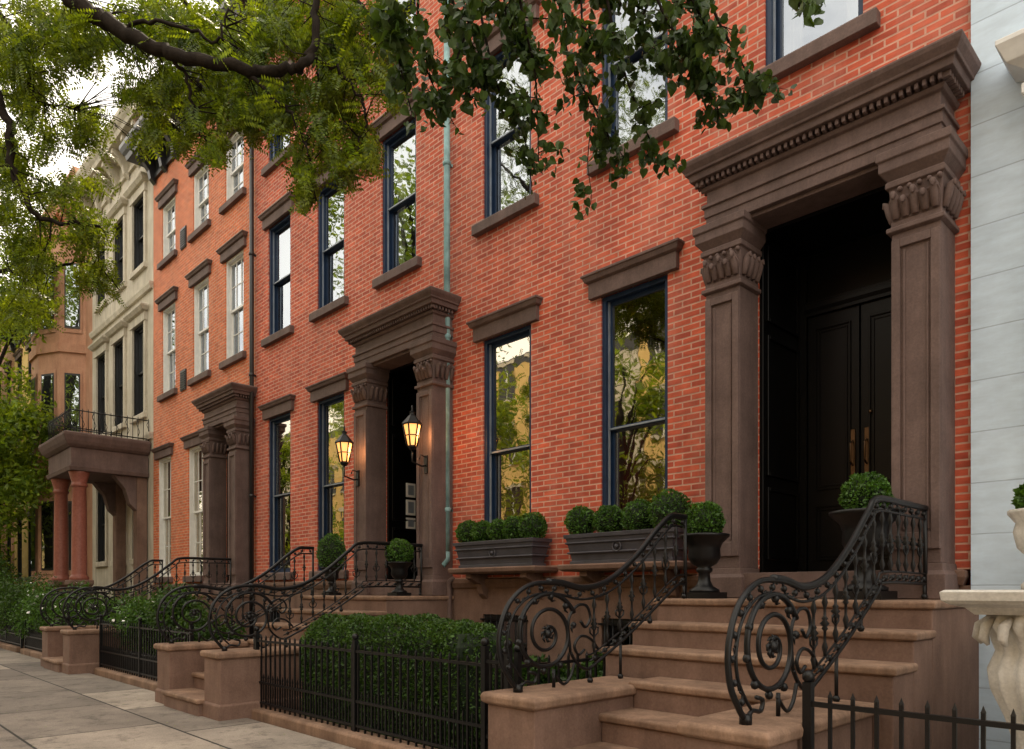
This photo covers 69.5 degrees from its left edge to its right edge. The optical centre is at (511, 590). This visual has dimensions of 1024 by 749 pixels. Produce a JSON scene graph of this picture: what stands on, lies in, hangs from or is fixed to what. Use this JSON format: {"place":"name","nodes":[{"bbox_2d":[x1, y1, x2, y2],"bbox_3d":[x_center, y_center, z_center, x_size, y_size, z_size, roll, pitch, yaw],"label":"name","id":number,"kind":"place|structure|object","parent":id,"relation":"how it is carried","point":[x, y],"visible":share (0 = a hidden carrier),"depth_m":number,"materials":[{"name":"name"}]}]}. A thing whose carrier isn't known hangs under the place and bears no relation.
{"place":"outdoors","nodes":[
{"label":"outdoors","id":0,"kind":"place"},
{"bbox_2d":[0,0,217,287],"label":"sky","id":1,"kind":"structure","parent":0,"point":[61,163],"materials":[{"name":"white"}]},
{"bbox_2d":[92,166,152,603],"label":"walls","id":2,"kind":"structure","parent":0,"point":[102,576],"depth_m":18.64,"materials":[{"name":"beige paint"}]},
{"bbox_2d":[67,87,152,566],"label":"trim","id":3,"kind":"structure","parent":2,"relation":"attached to","point":[134,192],"depth_m":18.80,"materials":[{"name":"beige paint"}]},
{"bbox_2d":[99,197,142,561],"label":"window frames","id":4,"kind":"structure","parent":2,"relation":"attached to","point":[139,330],"depth_m":19.51,"materials":[{"name":"wood"}]},
{"bbox_2d":[0,648,354,748],"bbox_3d":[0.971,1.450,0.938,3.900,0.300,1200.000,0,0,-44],"label":"sidewalk","id":5,"kind":"structure","parent":0,"point":[89,713],"depth_m":7.35,"materials":[{"name":"grey concrete"}]},
{"bbox_2d":[0,359,30,582],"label":"street tree","id":6,"kind":"object","parent":5,"relation":"on","point":[5,382],"visible":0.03,"depth_m":25.32,"materials":[{"name":"green plant"}]},
{"bbox_2d":[0,0,415,339],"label":"honey locust tree","id":7,"kind":"object","parent":5,"relation":"on","point":[253,107],"visible":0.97,"depth_m":6.92,"materials":[{"name":"green plant"}]},
{"bbox_2d":[361,0,825,227],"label":"linden tree","id":8,"kind":"object","parent":5,"relation":"on","point":[390,27],"visible":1,"depth_m":4.36,"materials":[{"name":"green plant"}]},
{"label":"stone kerb","id":9,"kind":"structure","parent":5,"relation":"on","visible":0},
{"bbox_2d":[481,638,512,748],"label":"iron fence","id":10,"kind":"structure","parent":9,"relation":"on","point":[487,661],"depth_m":4.81,"materials":[{"name":"black metal"}]},
{"bbox_3d":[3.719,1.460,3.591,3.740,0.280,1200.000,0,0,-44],"label":"front garden ground","id":11,"kind":"structure","parent":0,"visible":0},
{"bbox_2d":[0,340,13,577],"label":"walls","id":12,"kind":"structure","parent":11,"relation":"on","point":[9,356],"depth_m":29.72,"materials":[{"name":"stone"}]},
{"bbox_2d":[0,370,10,574],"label":"window frames","id":13,"kind":"structure","parent":12,"relation":"attached to","point":[8,539],"depth_m":29.71,"materials":[{"name":"wood"}]},
{"bbox_2d":[0,339,11,578],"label":"trim","id":14,"kind":"structure","parent":12,"relation":"attached to","point":[9,363],"depth_m":29.09,"materials":[{"name":"paint"}]},
{"bbox_2d":[0,284,14,583],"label":"street tree","id":15,"kind":"object","parent":11,"relation":"on","point":[4,378],"visible":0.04,"depth_m":28.75,"materials":[{"name":"green plant"}]},
{"bbox_2d":[0,543,16,576],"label":"garden shrub","id":16,"kind":"object","parent":11,"relation":"on","point":[4,562],"visible":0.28,"depth_m":24.63,"materials":[{"name":"green plant"}]},
{"bbox_2d":[0,556,18,583],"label":"garden shrub","id":17,"kind":"object","parent":11,"relation":"on","point":[6,560],"visible":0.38,"depth_m":22.70,"materials":[{"name":"green plant"}]},
{"bbox_2d":[0,642,23,651],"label":"stone kerb","id":18,"kind":"structure","parent":11,"relation":"on","point":[10,647],"depth_m":16.37,"materials":[{"name":"brown stone"}]},
{"bbox_2d":[0,608,22,647],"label":"iron fence","id":19,"kind":"object","parent":18,"relation":"on","point":[12,638],"visible":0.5,"depth_m":16.65,"materials":[{"name":"black metal"}]},
{"bbox_2d":[0,554,38,588],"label":"garden shrub","id":20,"kind":"object","parent":11,"relation":"on","point":[6,568],"visible":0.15,"depth_m":20.13,"materials":[{"name":"green plant"}]},
{"bbox_2d":[14,334,30,589],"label":"walls","id":21,"kind":"structure","parent":11,"relation":"on","point":[24,544],"depth_m":27.46,"materials":[{"name":"yellow stone"}]},
{"bbox_2d":[1,329,30,580],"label":"trim","id":22,"kind":"structure","parent":21,"relation":"attached to","point":[17,355],"depth_m":27.71,"materials":[{"name":"paint"}]},
{"bbox_2d":[18,348,30,577],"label":"window frames","id":23,"kind":"structure","parent":21,"relation":"attached to","point":[19,524],"depth_m":28.05,"materials":[{"name":"wood"}]},
{"bbox_2d":[0,571,47,635],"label":"garden shrub","id":24,"kind":"object","parent":11,"relation":"on","point":[13,579],"visible":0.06,"depth_m":17.12,"materials":[{"name":"green plant"}]},
{"bbox_2d":[20,648,41,658],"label":"stone kerb","id":25,"kind":"structure","parent":11,"relation":"on","point":[31,653],"depth_m":14.87,"materials":[{"name":"brown stone"}]},
{"bbox_2d":[24,611,69,651],"bbox_3d":[-9.102,0.797,14.392,0.057,0.865,3.507,0,0,-44],"label":"iron fence","id":26,"kind":"object","parent":25,"relation":"on","point":[33,640],"visible":0.31,"depth_m":15.04,"materials":[{"name":"black metal"}]},
{"bbox_2d":[0,572,62,647],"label":"garden shrub","id":27,"kind":"object","parent":11,"relation":"on","point":[7,606],"visible":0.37,"depth_m":16.14,"materials":[{"name":"green plant"}]},
{"bbox_2d":[0,241,74,554],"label":"street tree","id":28,"kind":"object","parent":11,"relation":"on","point":[19,480],"visible":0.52,"depth_m":20.67,"materials":[{"name":"green plant"}]},
{"bbox_2d":[6,582,83,638],"bbox_3d":[-9.833,0.574,15.707,1.450,1.570,1.341,0,0,-1],"label":"garden shrub","id":29,"kind":"object","parent":11,"relation":"on","point":[21,614],"visible":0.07,"depth_m":15.41,"materials":[{"name":"green plant"}]},
{"bbox_2d":[17,580,100,632],"bbox_3d":[-8.796,0.572,14.520,1.477,1.572,1.514,0,0,-44],"label":"garden shrub","id":30,"kind":"object","parent":11,"relation":"on","point":[38,617],"visible":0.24,"depth_m":14.32,"materials":[{"name":"green plant"}]},
{"bbox_2d":[29,166,91,595],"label":"bay fronted house","id":31,"kind":"structure","parent":11,"relation":"on","point":[61,365],"depth_m":21.37,"materials":[{"name":"stone"}]},
{"bbox_2d":[47,590,131,625],"bbox_3d":[-7.797,0.656,13.745,1.380,1.406,1.518,0,0,21],"label":"garden shrub","id":32,"kind":"object","parent":11,"relation":"on","point":[101,609],"visible":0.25,"depth_m":13.47,"materials":[{"name":"green plant"}]},
{"bbox_2d":[38,407,150,604],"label":"entrance portico","id":33,"kind":"structure","parent":11,"relation":"on","point":[112,470],"depth_m":17.36,"materials":[{"name":"red stone"}]},
{"bbox_2d":[94,667,156,691],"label":"stone kerb","id":34,"kind":"structure","parent":11,"relation":"on","point":[137,681],"depth_m":10.54,"materials":[{"name":"brown stone"}]},
{"bbox_2d":[99,614,193,680],"bbox_3d":[-5.229,0.797,10.381,0.057,0.865,3.817,0,0,-44],"label":"iron fence","id":35,"kind":"object","parent":34,"relation":"on","point":[119,658],"visible":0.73,"depth_m":10.63,"materials":[{"name":"black metal"}]},
{"bbox_2d":[109,594,158,653],"bbox_3d":[-5.793,0.680,11.800,1.222,1.356,1.229,0,0,-44],"label":"garden shrub","id":36,"kind":"object","parent":11,"relation":"on","point":[116,614],"visible":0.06,"depth_m":11.49,"materials":[{"name":"green plant"}]},
{"bbox_2d":[39,594,249,673],"bbox_3d":[-6.507,0.705,13.151,3.020,1.290,2.050,0,0,-44],"label":"stone stoop","id":37,"kind":"object","parent":11,"relation":"on","point":[67,650],"visible":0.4,"depth_m":11.84,"materials":[{"name":"brown stone"}]},
{"bbox_2d":[40,559,162,626],"bbox_3d":[-7.373,0.011,13.357,2.018,1.221,0.060,0,0,-44],"label":"iron stair railing","id":38,"kind":"object","parent":37,"relation":"on","point":[110,585],"visible":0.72,"depth_m":13.20,"materials":[{"name":"black metal"}]},
{"bbox_2d":[62,557,230,629],"bbox_3d":[-6.087,0.011,12.514,2.698,1.221,0.060,0,0,-44],"label":"iron stair railing","id":39,"kind":"object","parent":37,"relation":"on","point":[92,607],"visible":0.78,"depth_m":12.24,"materials":[{"name":"black metal"}]},
{"bbox_2d":[107,590,212,654],"bbox_3d":[-5.228,0.663,11.063,1.475,1.388,1.067,0,0,-44],"label":"garden shrub","id":40,"kind":"object","parent":11,"relation":"on","point":[138,611],"visible":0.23,"depth_m":10.85,"materials":[{"name":"green plant"}]},
{"bbox_2d":[152,583,202,593],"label":"basement wall","id":41,"kind":"structure","parent":11,"relation":"on","point":[156,586],"depth_m":16.58,"materials":[{"name":"brown stone"}]},
{"bbox_2d":[142,581,215,638],"bbox_3d":[-4.569,0.597,10.225,1.072,1.520,1.189,0,0,-44],"label":"garden shrub","id":42,"kind":"object","parent":11,"relation":"on","point":[152,607],"visible":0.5,"depth_m":10.03,"materials":[{"name":"green plant"}]},
{"bbox_2d":[153,120,255,583],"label":"walls","id":43,"kind":"structure","parent":11,"relation":"on","point":[176,417],"depth_m":15.90,"materials":[{"name":"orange brick"}]},
{"bbox_2d":[180,225,186,391],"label":"wall vents","id":44,"kind":"object","parent":43,"relation":"attached to","point":[183,245],"depth_m":15.93,"materials":[{"name":"paint"}]},
{"bbox_2d":[119,0,263,593],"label":"stone trim","id":45,"kind":"structure","parent":43,"relation":"attached to","point":[224,409],"depth_m":14.23,"materials":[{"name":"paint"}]},
{"bbox_2d":[159,131,243,576],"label":"window frames","id":46,"kind":"structure","parent":43,"relation":"attached to","point":[232,172],"depth_m":15.67,"materials":[{"name":"white wood"}]},
{"bbox_2d":[167,138,243,573],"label":"rooms","id":47,"kind":"object","parent":43,"relation":"attached to","point":[236,321],"visible":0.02,"depth_m":15.87,"materials":[{"name":"paint"}]},
{"bbox_2d":[212,444,228,593],"bbox_3d":[-5.101,-1.538,14.258,1.070,3.185,0.840,0,0,-44],"label":"front door","id":48,"kind":"structure","parent":43,"relation":"attached to","point":[215,592],"depth_m":14.38,"materials":[{"name":"black paint"}]},
{"bbox_2d":[171,613,246,641],"bbox_3d":[-3.973,0.810,9.774,1.079,1.096,0.888,0,0,-44],"label":"garden shrub","id":49,"kind":"object","parent":11,"relation":"on","point":[206,635],"visible":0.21,"depth_m":9.57,"materials":[{"name":"green plant"}]},
{"bbox_2d":[153,595,453,720],"bbox_3d":[-2.526,0.705,9.029,3.020,1.290,2.050,0,0,-44],"label":"stone stoop","id":50,"kind":"object","parent":11,"relation":"on","point":[211,680],"visible":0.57,"depth_m":8.40,"materials":[{"name":"brown stone"}]},
{"bbox_2d":[156,546,313,643],"bbox_3d":[-3.393,0.011,9.235,2.018,1.221,0.060,0,0,-44],"label":"iron stair railing","id":51,"kind":"object","parent":50,"relation":"on","point":[208,587],"visible":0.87,"depth_m":9.05,"materials":[{"name":"black metal"}]},
{"bbox_2d":[207,541,422,650],"bbox_3d":[-2.106,0.011,8.392,2.698,1.221,0.060,0,0,-44],"label":"iron stair railing","id":52,"kind":"object","parent":50,"relation":"on","point":[248,616],"visible":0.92,"depth_m":8.15,"materials":[{"name":"black metal"}]},
{"bbox_2d":[316,533,346,594],"bbox_3d":[-2.486,-0.378,10.178,0.425,0.875,0.428,0,0,-44],"label":"planted urn","id":53,"kind":"object","parent":50,"relation":"on","point":[331,548],"visible":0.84,"depth_m":10.07,"materials":[{"name":"black metal"}]},
{"bbox_2d":[385,538,413,595],"bbox_3d":[-1.380,-0.296,9.024,0.374,0.711,0.378,0,0,-44],"label":"planted urn","id":54,"kind":"object","parent":50,"relation":"on","point":[400,554],"visible":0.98,"depth_m":8.93,"materials":[{"name":"black metal"}]},
{"bbox_2d":[252,707,436,748],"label":"stone kerb","id":55,"kind":"structure","parent":11,"relation":"on","point":[342,735],"depth_m":6.54,"materials":[{"name":"brown stone"}]},
{"bbox_2d":[254,626,504,748],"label":"iron fence","id":56,"kind":"object","parent":55,"relation":"on","point":[271,685],"visible":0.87,"depth_m":6.25,"materials":[{"name":"black metal"}]},
{"bbox_2d":[514,637,624,685],"bbox_3d":[0.453,0.797,5.470,1.207,0.865,0.057,0,0,-44],"label":"iron fence","id":57,"kind":"object","parent":55,"relation":"on","point":[518,665],"visible":0.28,"depth_m":5.29,"materials":[{"name":"black metal"}]},
{"bbox_2d":[254,581,445,622],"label":"basement wall","id":58,"kind":"structure","parent":11,"relation":"on","point":[295,602],"depth_m":12.42,"materials":[{"name":"brown stone"}]},
{"bbox_2d":[256,0,450,581],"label":"walls","id":59,"kind":"structure","parent":11,"relation":"on","point":[306,353],"depth_m":11.93,"materials":[{"name":"red brick"}]},
{"bbox_2d":[249,147,255,638],"bbox_3d":[-4.747,-4.396,13.418,0.187,11.207,0.104,0,0,-44],"label":"black downpipe","id":60,"kind":"object","parent":59,"relation":"attached to","point":[252,255],"visible":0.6,"depth_m":13.40,"materials":[{"name":"metal"}]},
{"bbox_2d":[216,0,460,594],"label":"stone trim","id":61,"kind":"structure","parent":59,"relation":"attached to","point":[399,333],"depth_m":10.02,"materials":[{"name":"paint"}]},
{"bbox_2d":[335,426,359,485],"bbox_3d":[-2.314,-1.890,10.303,0.352,0.820,0.238,0,0,-67],"label":"wall lantern","id":62,"kind":"object","parent":61,"relation":"attached to","point":[344,442],"depth_m":10.22,"materials":[{"name":"black metal"}]},
{"bbox_2d":[402,405,427,473],"bbox_3d":[-1.216,-1.890,9.167,0.352,0.820,0.238,0,0,-67],"label":"wall lantern","id":63,"kind":"object","parent":61,"relation":"attached to","point":[412,424],"depth_m":9.09,"materials":[{"name":"black metal"}]},
{"bbox_2d":[269,0,415,621],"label":"window frames","id":64,"kind":"structure","parent":59,"relation":"attached to","point":[395,139],"depth_m":11.90,"materials":[{"name":"wood"}]},
{"bbox_2d":[279,0,414,567],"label":"window panes","id":65,"kind":"object","parent":59,"relation":"attached to","point":[404,188],"visible":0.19,"depth_m":12.10,"materials":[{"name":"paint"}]},
{"bbox_2d":[369,361,417,594],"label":"front door","id":66,"kind":"structure","parent":59,"relation":"attached to","point":[402,382],"depth_m":10.56,"materials":[{"name":"black paint"}]},
{"bbox_2d":[406,483,414,528],"bbox_3d":[-1.468,-1.230,10.705,0.160,0.660,0.019,0,0,-44],"label":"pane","id":67,"kind":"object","parent":66,"relation":"attached to","point":[410,504],"visible":1,"depth_m":10.69,"materials":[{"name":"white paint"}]},
{"bbox_2d":[298,612,524,748],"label":"clipped hedge","id":68,"kind":"object","parent":11,"relation":"on","point":[446,636],"visible":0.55,"depth_m":6.28,"materials":[{"name":"green plant"}]},
{"bbox_2d":[513,653,575,686],"bbox_3d":[0.310,0.971,7.166,0.720,0.773,0.442,0,0,-14],"label":"garden shrub","id":69,"kind":"object","parent":11,"relation":"on","point":[563,675],"visible":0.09,"depth_m":7.05,"materials":[{"name":"green plant"}]},
{"bbox_2d":[570,651,602,680],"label":"garden shrub","id":70,"kind":"object","parent":11,"relation":"on","point":[599,670],"visible":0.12,"depth_m":6.29,"materials":[{"name":"green plant"}]},
{"bbox_2d":[451,0,970,584],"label":"walls","id":71,"kind":"structure","parent":11,"relation":"on","point":[549,250],"depth_m":7.77,"materials":[{"name":"red brick"}]},
{"bbox_2d":[442,0,452,567],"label":"copper downpipe","id":72,"kind":"object","parent":71,"relation":"attached to","point":[447,165],"visible":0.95,"depth_m":9.34,"materials":[{"name":"metal"}]},
{"bbox_2d":[484,0,862,651],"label":"window frames","id":73,"kind":"structure","parent":71,"relation":"attached to","point":[610,429],"depth_m":7.69,"materials":[{"name":"wood"}]},
{"bbox_2d":[496,0,857,661],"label":"window panes","id":74,"kind":"object","parent":71,"relation":"attached to","point":[639,359],"visible":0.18,"depth_m":8.29,"materials":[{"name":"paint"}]},
{"bbox_2d":[466,0,980,598],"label":"stone trim","id":75,"kind":"structure","parent":71,"relation":"attached to","point":[892,126],"depth_m":5.62,"materials":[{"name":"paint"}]},
{"bbox_2d":[742,185,891,597],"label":"front door","id":76,"kind":"structure","parent":71,"relation":"attached to","point":[825,359],"depth_m":6.56,"materials":[{"name":"black paint"}]},
{"bbox_2d":[452,569,970,666],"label":"basement wall","id":77,"kind":"structure","parent":11,"relation":"on","point":[469,602],"depth_m":8.06,"materials":[{"name":"brown stone"}]},
{"bbox_2d":[446,576,454,618],"bbox_3d":[-0.767,0.505,9.313,0.130,1.389,0.070,0,0,1],"label":"drain pipe","id":78,"kind":"object","parent":77,"relation":"attached to","point":[449,594],"visible":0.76,"depth_m":9.29,"materials":[{"name":"brown metal"}]},
{"bbox_2d":[448,560,697,599],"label":"planter shelves","id":79,"kind":"object","parent":77,"relation":"on","point":[590,573],"visible":0.75,"depth_m":7.58,"materials":[{"name":"brown stone"}]},
{"bbox_2d":[453,511,551,567],"bbox_3d":[-0.147,-0.573,8.473,0.358,0.597,1.419,0,0,-44],"label":"window planter","id":80,"kind":"object","parent":79,"relation":"on","point":[513,541],"visible":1,"depth_m":8.27,"materials":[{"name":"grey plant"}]},
{"bbox_2d":[563,488,692,563],"bbox_3d":[1.100,-0.612,7.181,0.435,0.676,1.484,0,0,-44],"label":"window planter","id":81,"kind":"object","parent":79,"relation":"on","point":[610,541],"visible":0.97,"depth_m":7.07,"materials":[{"name":"green plant"}]},
{"bbox_2d":[480,598,978,748],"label":"stone stoop","id":82,"kind":"object","parent":11,"relation":"on","point":[669,690],"visible":0.8,"depth_m":4.51,"materials":[{"name":"brown stone"}]},
{"bbox_2d":[496,513,687,692],"bbox_3d":[0.636,0.011,5.063,2.018,1.221,0.060,0,0,-44],"label":"iron stair railing","id":83,"kind":"object","parent":82,"relation":"on","point":[547,632],"visible":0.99,"depth_m":4.94,"materials":[{"name":"black metal"}]},
{"bbox_2d":[679,500,729,598],"bbox_3d":[1.554,-0.336,5.963,0.400,0.791,0.400,0,0,-44],"label":"planted urn","id":84,"kind":"object","parent":82,"relation":"on","point":[706,536],"visible":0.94,"depth_m":5.86,"materials":[{"name":"black metal"}]},
{"bbox_2d":[724,495,928,724],"bbox_3d":[1.923,0.011,4.220,2.698,1.221,0.060,0,0,-44],"label":"iron stair railing","id":85,"kind":"object","parent":82,"relation":"on","point":[773,644],"visible":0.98,"depth_m":3.98,"materials":[{"name":"black metal"}]},
{"bbox_2d":[829,471,901,599],"bbox_3d":[2.481,-0.388,5.176,0.480,0.897,0.480,0,0,-44],"label":"planted urn","id":86,"kind":"object","parent":82,"relation":"on","point":[858,492],"visible":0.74,"depth_m":5.08,"materials":[{"name":"black metal"}]},
{"bbox_2d":[939,484,1023,748],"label":"carved stone newel","id":87,"kind":"object","parent":11,"relation":"on","point":[1000,624],"visible":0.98,"depth_m":3.09,"materials":[{"name":"white stone"}]},
{"bbox_2d":[971,0,1023,748],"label":"walls","id":88,"kind":"structure","parent":11,"relation":"on","point":[997,294],"depth_m":5.11,"materials":[{"name":"paint"}]},
{"bbox_2d":[995,28,1023,97],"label":"door hood","id":89,"kind":"object","parent":88,"relation":"attached to","point":[1010,48],"depth_m":4.80,"materials":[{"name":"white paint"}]},
{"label":"stone kerb","id":90,"kind":"structure","parent":11,"relation":"on","visible":0},
{"bbox_2d":[802,670,1023,748],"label":"iron fence","id":91,"kind":"object","parent":90,"relation":"on","point":[809,703],"visible":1,"depth_m":3.18,"materials":[{"name":"black metal"}]}
]}

